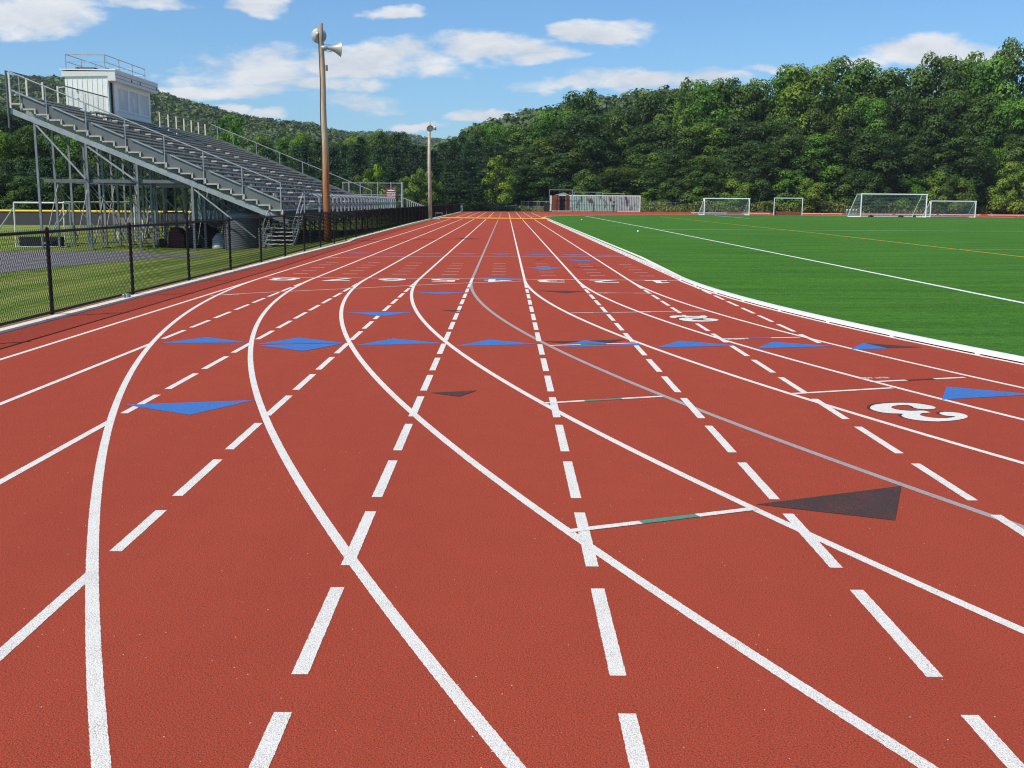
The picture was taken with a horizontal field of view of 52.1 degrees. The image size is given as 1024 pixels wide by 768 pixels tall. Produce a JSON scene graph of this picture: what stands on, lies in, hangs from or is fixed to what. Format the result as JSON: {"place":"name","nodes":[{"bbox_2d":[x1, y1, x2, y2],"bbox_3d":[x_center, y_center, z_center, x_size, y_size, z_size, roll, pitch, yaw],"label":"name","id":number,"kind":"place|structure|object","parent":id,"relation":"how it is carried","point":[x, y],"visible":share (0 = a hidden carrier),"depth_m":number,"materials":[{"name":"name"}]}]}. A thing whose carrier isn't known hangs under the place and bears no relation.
{"place":"outdoors","nodes":[
{"label":"outdoors","id":0,"kind":"place"},
{"bbox_2d":[0,251,202,272],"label":"asphalt path","id":1,"kind":"structure","parent":0,"point":[62,259],"depth_m":34.93,"materials":[{"name":"grey asphalt"}]},
{"bbox_2d":[0,208,994,326],"bbox_3d":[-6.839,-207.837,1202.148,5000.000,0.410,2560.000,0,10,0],"label":"ground","id":2,"kind":"structure","parent":0,"point":[10,228],"depth_m":27.39,"materials":[{"name":"green plant"}]},
{"bbox_2d":[0,130,28,175],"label":"broadleaf tree","id":3,"kind":"object","parent":2,"relation":"on","point":[3,146],"visible":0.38,"depth_m":111.72,"materials":[{"name":"green plant"}]},
{"bbox_2d":[2,124,47,182],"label":"broadleaf tree","id":4,"kind":"object","parent":2,"relation":"on","point":[25,136],"visible":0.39,"depth_m":113.11,"materials":[{"name":"green plant"}]},
{"bbox_2d":[0,107,49,153],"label":"broadleaf tree","id":5,"kind":"object","parent":2,"relation":"on","point":[14,121],"visible":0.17,"depth_m":182.85,"materials":[{"name":"green plant"}]},
{"bbox_2d":[0,176,54,209],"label":"broadleaf tree","id":6,"kind":"object","parent":2,"relation":"on","point":[27,185],"visible":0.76,"depth_m":91.22,"materials":[{"name":"green plant"}]},
{"bbox_2d":[24,157,68,198],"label":"pine tree","id":7,"kind":"object","parent":2,"relation":"on","point":[45,169],"visible":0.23,"depth_m":102.13,"materials":[{"name":"green plant"}]},
{"bbox_2d":[21,133,81,174],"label":"broadleaf tree","id":8,"kind":"object","parent":2,"relation":"on","point":[42,137],"visible":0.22,"depth_m":115.01,"materials":[{"name":"green plant"}]},
{"bbox_2d":[52,169,102,209],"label":"broadleaf tree","id":9,"kind":"object","parent":2,"relation":"on","point":[78,193],"visible":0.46,"depth_m":91.21,"materials":[{"name":"green plant"}]},
{"bbox_2d":[52,136,103,178],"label":"broadleaf tree","id":10,"kind":"object","parent":2,"relation":"on","point":[73,144],"visible":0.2,"depth_m":114.38,"materials":[{"name":"green plant"}]},
{"bbox_2d":[0,210,209,225],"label":"outfield fence","id":11,"kind":"object","parent":2,"relation":"on","point":[27,217],"visible":0.39,"depth_m":76.84,"materials":[{"name":"metal"}]},
{"bbox_2d":[157,212,218,247],"bbox_3d":[-13.222,-6.337,43.015,2.340,1.444,1.334,0,10,0],"label":"covered cart","id":12,"kind":"object","parent":2,"relation":"on","point":[181,238],"visible":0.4,"depth_m":42.64,"materials":[{"name":"black fabric"}]},
{"bbox_2d":[4,70,423,250],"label":"bleachers","id":13,"kind":"object","parent":2,"relation":"on","point":[210,166],"visible":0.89,"depth_m":43.16,"materials":[{"name":"metal"}]},
{"bbox_2d":[59,54,157,122],"bbox_3d":[-20.198,-14.278,52.800,2.804,3.757,6.220,0,10,0],"label":"press box","id":14,"kind":"object","parent":13,"relation":"on","point":[127,95],"visible":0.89,"depth_m":50.23,"materials":[{"name":"white paint"}]},
{"bbox_2d":[0,212,458,333],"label":"concrete strip","id":15,"kind":"object","parent":2,"relation":"on","point":[58,315],"visible":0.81,"depth_m":17.40,"materials":[{"name":"grey concrete"}]},
{"bbox_2d":[0,204,459,325],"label":"chain link fence","id":16,"kind":"object","parent":15,"relation":"on","point":[412,214],"visible":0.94,"depth_m":19.93,"materials":[{"name":"black metal"}]},
{"bbox_2d":[214,114,254,148],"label":"broadleaf tree","id":17,"kind":"object","parent":2,"relation":"on","point":[234,129],"visible":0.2,"depth_m":95.20,"materials":[{"name":"green plant"}]},
{"bbox_2d":[224,208,259,249],"bbox_3d":[-10.757,-6.191,41.798,1.419,1.610,1.419,0,10,0],"label":"water tank","id":18,"kind":"object","parent":2,"relation":"on","point":[242,212],"visible":0.45,"depth_m":41.24,"materials":[{"name":"grey plastic"}]},
{"bbox_2d":[290,144,318,179],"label":"pine tree","id":19,"kind":"object","parent":2,"relation":"on","point":[307,169],"visible":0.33,"depth_m":132.70,"materials":[{"name":"green plant"}]},
{"bbox_2d":[311,23,341,241],"bbox_3d":[-6.985,-9.380,39.880,1.256,8.262,0.776,0,10,0],"label":"speaker pole","id":20,"kind":"object","parent":2,"relation":"on","point":[318,35],"visible":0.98,"depth_m":39.47,"materials":[{"name":"wood"}]},
{"bbox_2d":[315,146,351,188],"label":"pine tree","id":21,"kind":"object","parent":2,"relation":"on","point":[336,169],"visible":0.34,"depth_m":138.79,"materials":[{"name":"green plant"}]},
{"bbox_2d":[343,142,384,193],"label":"pine tree","id":22,"kind":"object","parent":2,"relation":"on","point":[356,159],"visible":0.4,"depth_m":143.41,"materials":[{"name":"green plant"}]},
{"bbox_2d":[361,164,386,217],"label":"broadleaf tree","id":23,"kind":"object","parent":2,"relation":"on","point":[376,173],"visible":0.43,"depth_m":109.59,"materials":[{"name":"green plant"}]},
{"bbox_2d":[408,168,437,206],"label":"shrub","id":24,"kind":"object","parent":2,"relation":"on","point":[423,177],"visible":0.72,"depth_m":125.29,"materials":[{"name":"green plant"}]},
{"bbox_2d":[436,172,472,210],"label":"pine tree","id":25,"kind":"object","parent":2,"relation":"on","point":[447,180],"visible":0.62,"depth_m":158.04,"materials":[{"name":"green plant"}]},
{"bbox_2d":[440,139,476,202],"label":"pine tree","id":26,"kind":"object","parent":2,"relation":"on","point":[452,153],"visible":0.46,"depth_m":163.19,"materials":[{"name":"green plant"}]},
{"bbox_2d":[449,171,491,210],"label":"pine tree","id":27,"kind":"object","parent":2,"relation":"on","point":[462,174],"visible":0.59,"depth_m":160.86,"materials":[{"name":"green plant"}]},
{"bbox_2d":[455,141,489,209],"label":"pine tree","id":28,"kind":"object","parent":2,"relation":"on","point":[470,161],"visible":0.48,"depth_m":166.44,"materials":[{"name":"green plant"}]},
{"bbox_2d":[468,170,509,210],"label":"pine tree","id":29,"kind":"object","parent":2,"relation":"on","point":[480,176],"visible":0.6,"depth_m":165.25,"materials":[{"name":"green plant"}]},
{"bbox_2d":[0,74,989,205],"bbox_3d":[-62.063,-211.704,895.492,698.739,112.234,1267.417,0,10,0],"label":"hillside forest","id":30,"kind":"object","parent":2,"relation":"on","point":[272,129],"visible":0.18,"depth_m":505.93,"materials":[{"name":"green plant"}]},
{"bbox_2d":[479,122,510,166],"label":"broadleaf tree","id":31,"kind":"object","parent":2,"relation":"on","point":[495,132],"visible":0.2,"depth_m":198.71,"materials":[{"name":"green plant"}]},
{"bbox_2d":[481,155,517,210],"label":"broadleaf tree","id":32,"kind":"object","parent":2,"relation":"on","point":[491,175],"visible":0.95,"depth_m":164.02,"materials":[{"name":"green plant"}]},
{"bbox_2d":[505,165,561,205],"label":"broadleaf tree","id":33,"kind":"object","parent":2,"relation":"on","point":[528,171],"visible":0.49,"depth_m":192.02,"materials":[{"name":"green plant"}]},
{"bbox_2d":[522,153,581,199],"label":"broadleaf tree","id":34,"kind":"object","parent":2,"relation":"on","point":[552,181],"visible":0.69,"depth_m":191.20,"materials":[{"name":"green plant"}]},
{"bbox_2d":[514,133,591,193],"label":"broadleaf tree","id":35,"kind":"object","parent":2,"relation":"on","point":[558,141],"visible":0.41,"depth_m":193.97,"materials":[{"name":"green plant"}]},
{"bbox_2d":[526,106,584,152],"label":"broadleaf tree","id":36,"kind":"object","parent":2,"relation":"on","point":[549,122],"visible":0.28,"depth_m":203.69,"materials":[{"name":"green plant"}]},
{"bbox_2d":[545,114,620,186],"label":"broadleaf tree","id":37,"kind":"object","parent":2,"relation":"on","point":[589,141],"visible":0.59,"depth_m":195.09,"materials":[{"name":"green plant"}]},
{"bbox_2d":[562,88,605,152],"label":"broadleaf tree","id":38,"kind":"object","parent":2,"relation":"on","point":[582,107],"visible":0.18,"depth_m":209.16,"materials":[{"name":"green plant"}]},
{"bbox_2d":[568,169,611,194],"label":"broadleaf tree","id":39,"kind":"object","parent":2,"relation":"on","point":[586,183],"visible":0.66,"depth_m":187.00,"materials":[{"name":"green plant"}]},
{"bbox_2d":[561,150,618,194],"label":"broadleaf tree","id":40,"kind":"object","parent":2,"relation":"on","point":[593,155],"visible":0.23,"depth_m":194.80,"materials":[{"name":"green plant"}]},
{"bbox_2d":[550,195,640,211],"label":"storage container","id":41,"kind":"object","parent":2,"relation":"on","point":[625,203],"visible":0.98,"depth_m":171.45,"materials":[{"name":"white metal"}]},
{"bbox_2d":[593,166,641,199],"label":"broadleaf tree","id":42,"kind":"object","parent":2,"relation":"on","point":[622,174],"visible":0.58,"depth_m":190.65,"materials":[{"name":"green plant"}]},
{"bbox_2d":[591,107,648,163],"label":"broadleaf tree","id":43,"kind":"object","parent":2,"relation":"on","point":[620,125],"visible":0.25,"depth_m":203.63,"materials":[{"name":"green plant"}]},
{"bbox_2d":[617,152,671,202],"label":"broadleaf tree","id":44,"kind":"object","parent":2,"relation":"on","point":[648,163],"visible":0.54,"depth_m":191.70,"materials":[{"name":"green plant"}]},
{"bbox_2d":[618,123,676,177],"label":"broadleaf tree","id":45,"kind":"object","parent":2,"relation":"on","point":[638,137],"visible":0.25,"depth_m":198.82,"materials":[{"name":"green plant"}]},
{"bbox_2d":[621,91,675,200],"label":"broadleaf tree","id":46,"kind":"object","parent":2,"relation":"on","point":[655,102],"visible":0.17,"depth_m":208.45,"materials":[{"name":"green plant"}]},
{"bbox_2d":[642,149,697,201],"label":"broadleaf tree","id":47,"kind":"object","parent":2,"relation":"on","point":[669,161],"visible":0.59,"depth_m":188.55,"materials":[{"name":"green plant"}]},
{"bbox_2d":[650,92,698,143],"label":"broadleaf tree","id":48,"kind":"object","parent":2,"relation":"on","point":[662,120],"visible":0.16,"depth_m":204.89,"materials":[{"name":"green plant"}]},
{"bbox_2d":[653,178,699,210],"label":"broadleaf tree","id":49,"kind":"object","parent":2,"relation":"on","point":[675,191],"visible":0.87,"depth_m":185.24,"materials":[{"name":"green plant"}]},
{"bbox_2d":[650,125,712,177],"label":"broadleaf tree","id":50,"kind":"object","parent":2,"relation":"on","point":[676,138],"visible":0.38,"depth_m":196.08,"materials":[{"name":"green plant"}]},
{"bbox_2d":[672,77,694,146],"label":"broadleaf tree","id":51,"kind":"object","parent":2,"relation":"on","point":[679,121],"visible":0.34,"depth_m":200.41,"materials":[{"name":"green plant"}]},
{"bbox_2d":[670,122,737,179],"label":"broadleaf tree","id":52,"kind":"object","parent":2,"relation":"on","point":[706,135],"visible":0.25,"depth_m":194.41,"materials":[{"name":"green plant"}]},
{"bbox_2d":[672,79,737,172],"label":"broadleaf tree","id":53,"kind":"object","parent":2,"relation":"on","point":[705,96],"visible":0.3,"depth_m":199.14,"materials":[{"name":"green plant"}]},
{"bbox_2d":[673,155,739,203],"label":"broadleaf tree","id":54,"kind":"object","parent":2,"relation":"on","point":[700,169],"visible":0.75,"depth_m":185.44,"materials":[{"name":"green plant"}]},
{"bbox_2d":[696,119,766,186],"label":"broadleaf tree","id":55,"kind":"object","parent":2,"relation":"on","point":[741,131],"visible":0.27,"depth_m":193.44,"materials":[{"name":"green plant"}]},
{"bbox_2d":[694,77,769,203],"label":"broadleaf tree","id":56,"kind":"object","parent":2,"relation":"on","point":[729,90],"visible":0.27,"depth_m":201.69,"materials":[{"name":"green plant"}]},
{"bbox_2d":[710,176,755,209],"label":"broadleaf tree","id":57,"kind":"object","parent":2,"relation":"on","point":[730,183],"visible":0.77,"depth_m":183.09,"materials":[{"name":"green plant"}]},
{"bbox_2d":[709,147,756,200],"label":"broadleaf tree","id":58,"kind":"object","parent":2,"relation":"on","point":[735,154],"visible":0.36,"depth_m":188.51,"materials":[{"name":"green plant"}]},
{"bbox_2d":[474,200,1023,213],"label":"tall weeds","id":59,"kind":"object","parent":2,"relation":"on","point":[735,209],"visible":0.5,"depth_m":182.78,"materials":[{"name":"green plant"}]},
{"bbox_2d":[730,167,777,210],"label":"broadleaf tree","id":60,"kind":"object","parent":2,"relation":"on","point":[754,172],"visible":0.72,"depth_m":185.24,"materials":[{"name":"green plant"}]},
{"bbox_2d":[731,78,781,144],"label":"broadleaf tree","id":61,"kind":"object","parent":2,"relation":"on","point":[758,92],"visible":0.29,"depth_m":202.05,"materials":[{"name":"green plant"}]},
{"bbox_2d":[724,120,792,199],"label":"broadleaf tree","id":62,"kind":"object","parent":2,"relation":"on","point":[768,126],"visible":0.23,"depth_m":194.11,"materials":[{"name":"green plant"}]},
{"bbox_2d":[728,140,789,200],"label":"broadleaf tree","id":63,"kind":"object","parent":2,"relation":"on","point":[773,170],"visible":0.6,"depth_m":186.75,"materials":[{"name":"green plant"}]},
{"bbox_2d":[758,63,810,209],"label":"broadleaf tree","id":64,"kind":"object","parent":2,"relation":"on","point":[778,84],"visible":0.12,"depth_m":204.33,"materials":[{"name":"green plant"}]},
{"bbox_2d":[755,116,813,173],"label":"broadleaf tree","id":65,"kind":"object","parent":2,"relation":"on","point":[786,128],"visible":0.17,"depth_m":195.22,"materials":[{"name":"green plant"}]},
{"bbox_2d":[771,170,812,211],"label":"broadleaf tree","id":66,"kind":"object","parent":2,"relation":"on","point":[791,181],"visible":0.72,"depth_m":184.55,"materials":[{"name":"green plant"}]},
{"bbox_2d":[755,135,829,199],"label":"broadleaf tree","id":67,"kind":"object","parent":2,"relation":"on","point":[788,142],"visible":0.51,"depth_m":187.53,"materials":[{"name":"green plant"}]},
{"bbox_2d":[788,178,834,212],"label":"broadleaf tree","id":68,"kind":"object","parent":2,"relation":"on","point":[815,193],"visible":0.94,"depth_m":182.22,"materials":[{"name":"green plant"}]},
{"bbox_2d":[772,63,855,139],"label":"broadleaf tree","id":69,"kind":"object","parent":2,"relation":"on","point":[815,82],"visible":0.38,"depth_m":197.56,"materials":[{"name":"green plant"}]},
{"bbox_2d":[782,108,851,194],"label":"broadleaf tree","id":70,"kind":"object","parent":2,"relation":"on","point":[817,120],"visible":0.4,"depth_m":190.77,"materials":[{"name":"green plant"}]},
{"bbox_2d":[792,132,855,200],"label":"broadleaf tree","id":71,"kind":"object","parent":2,"relation":"on","point":[822,140],"visible":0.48,"depth_m":187.73,"materials":[{"name":"green plant"}]},
{"bbox_2d":[823,108,867,150],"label":"broadleaf tree","id":72,"kind":"object","parent":2,"relation":"on","point":[851,130],"visible":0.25,"depth_m":194.46,"materials":[{"name":"green plant"}]},
{"bbox_2d":[816,138,878,202],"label":"broadleaf tree","id":73,"kind":"object","parent":2,"relation":"on","point":[843,151],"visible":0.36,"depth_m":188.94,"materials":[{"name":"green plant"}]},
{"bbox_2d":[826,172,870,212],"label":"broadleaf tree","id":74,"kind":"object","parent":2,"relation":"on","point":[845,181],"visible":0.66,"depth_m":185.87,"materials":[{"name":"green plant"}]},
{"bbox_2d":[809,55,889,123],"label":"broadleaf tree","id":75,"kind":"object","parent":2,"relation":"on","point":[841,71],"visible":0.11,"depth_m":203.81,"materials":[{"name":"green plant"}]},
{"bbox_2d":[820,61,898,130],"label":"broadleaf tree","id":76,"kind":"object","parent":2,"relation":"on","point":[867,69],"visible":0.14,"depth_m":202.44,"materials":[{"name":"green plant"}]},
{"bbox_2d":[840,171,892,211],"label":"broadleaf tree","id":77,"kind":"object","parent":2,"relation":"on","point":[873,177],"visible":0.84,"depth_m":183.61,"materials":[{"name":"green plant"}]},
{"bbox_2d":[844,95,897,173],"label":"broadleaf tree","id":78,"kind":"object","parent":2,"relation":"on","point":[871,112],"visible":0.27,"depth_m":193.85,"materials":[{"name":"green plant"}]},
{"bbox_2d":[839,132,917,205],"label":"broadleaf tree","id":79,"kind":"object","parent":2,"relation":"on","point":[877,145],"visible":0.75,"depth_m":185.55,"materials":[{"name":"green plant"}]},
{"bbox_2d":[858,67,940,206],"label":"broadleaf tree","id":80,"kind":"object","parent":2,"relation":"on","point":[899,82],"visible":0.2,"depth_m":199.85,"materials":[{"name":"green plant"}]},
{"bbox_2d":[868,91,931,181],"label":"broadleaf tree","id":81,"kind":"object","parent":2,"relation":"on","point":[905,110],"visible":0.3,"depth_m":191.11,"materials":[{"name":"green plant"}]},
{"bbox_2d":[880,134,936,201],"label":"broadleaf tree","id":82,"kind":"object","parent":2,"relation":"on","point":[915,147],"visible":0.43,"depth_m":187.65,"materials":[{"name":"green plant"}]},
{"bbox_2d":[887,173,937,212],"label":"broadleaf tree","id":83,"kind":"object","parent":2,"relation":"on","point":[913,186],"visible":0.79,"depth_m":185.55,"materials":[{"name":"green plant"}]},
{"bbox_2d":[894,97,965,203],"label":"broadleaf tree","id":84,"kind":"object","parent":2,"relation":"on","point":[938,122],"visible":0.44,"depth_m":189.01,"materials":[{"name":"green plant"}]},
{"bbox_2d":[915,170,951,212],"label":"broadleaf tree","id":85,"kind":"object","parent":2,"relation":"on","point":[936,181],"visible":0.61,"depth_m":185.55,"materials":[{"name":"green plant"}]},
{"bbox_2d":[906,132,963,202],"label":"broadleaf tree","id":86,"kind":"object","parent":2,"relation":"on","point":[928,174],"visible":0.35,"depth_m":187.53,"materials":[{"name":"green plant"}]},
{"bbox_2d":[903,51,968,142],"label":"broadleaf tree","id":87,"kind":"object","parent":2,"relation":"on","point":[935,65],"visible":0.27,"depth_m":199.88,"materials":[{"name":"green plant"}]},
{"bbox_2d":[937,174,979,213],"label":"broadleaf tree","id":88,"kind":"object","parent":2,"relation":"on","point":[952,193],"visible":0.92,"depth_m":181.79,"materials":[{"name":"green plant"}]},
{"bbox_2d":[926,89,995,173],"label":"broadleaf tree","id":89,"kind":"object","parent":2,"relation":"on","point":[962,107],"visible":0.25,"depth_m":195.23,"materials":[{"name":"green plant"}]},
{"bbox_2d":[929,135,999,200],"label":"broadleaf tree","id":90,"kind":"object","parent":2,"relation":"on","point":[978,167],"visible":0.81,"depth_m":184.89,"materials":[{"name":"green plant"}]},
{"bbox_2d":[933,51,996,130],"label":"broadleaf tree","id":91,"kind":"object","parent":2,"relation":"on","point":[969,63],"visible":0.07,"depth_m":204.89,"materials":[{"name":"green plant"}]},
{"bbox_2d":[957,92,1007,172],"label":"broadleaf tree","id":92,"kind":"object","parent":2,"relation":"on","point":[986,106],"visible":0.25,"depth_m":195.13,"materials":[{"name":"green plant"}]},
{"bbox_2d":[957,55,1020,145],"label":"broadleaf tree","id":93,"kind":"object","parent":2,"relation":"on","point":[987,78],"visible":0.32,"depth_m":199.25,"materials":[{"name":"green plant"}]},
{"bbox_2d":[979,97,1023,186],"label":"broadleaf tree","id":94,"kind":"object","parent":2,"relation":"on","point":[1008,114],"visible":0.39,"depth_m":192.71,"materials":[{"name":"green plant"}]},
{"bbox_2d":[982,161,1023,213],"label":"broadleaf tree","id":95,"kind":"object","parent":2,"relation":"on","point":[1012,175],"visible":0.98,"depth_m":182.82,"materials":[{"name":"green plant"}]},
{"bbox_2d":[987,133,1023,199],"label":"broadleaf tree","id":96,"kind":"object","parent":2,"relation":"on","point":[1016,149],"visible":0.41,"depth_m":186.52,"materials":[{"name":"green plant"}]},
{"bbox_2d":[990,36,1023,212],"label":"broadleaf tree","id":97,"kind":"object","parent":2,"relation":"on","point":[1016,63],"visible":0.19,"depth_m":204.12,"materials":[{"name":"green plant"}]},
{"bbox_2d":[0,212,1023,767],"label":"track","id":98,"kind":"structure","parent":0,"point":[488,494],"depth_m":5.15,"materials":[{"name":"red rubber"}]},
{"bbox_2d":[460,204,999,213],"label":"end fence","id":99,"kind":"object","parent":98,"relation":"on","point":[613,208],"visible":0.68,"depth_m":167.66,"materials":[{"name":"black metal"}]},
{"bbox_2d":[543,217,1023,361],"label":"kerb rail","id":100,"kind":"object","parent":98,"relation":"on","point":[975,350],"visible":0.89,"depth_m":13.71,"materials":[{"name":"white concrete"}]},
{"bbox_2d":[0,0,1023,139],"label":"sky","id":101,"kind":"structure","parent":0,"point":[403,65],"materials":[{"name":"blue"}]},
{"bbox_2d":[546,215,1023,355],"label":"turf field","id":102,"kind":"structure","parent":0,"point":[958,280],"depth_m":28.19,"materials":[{"name":"green plant"}]},
{"bbox_2d":[847,193,927,216],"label":"soccer goal","id":103,"kind":"object","parent":102,"relation":"on","point":[861,209],"visible":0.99,"depth_m":129.31,"materials":[{"name":"white metal"}]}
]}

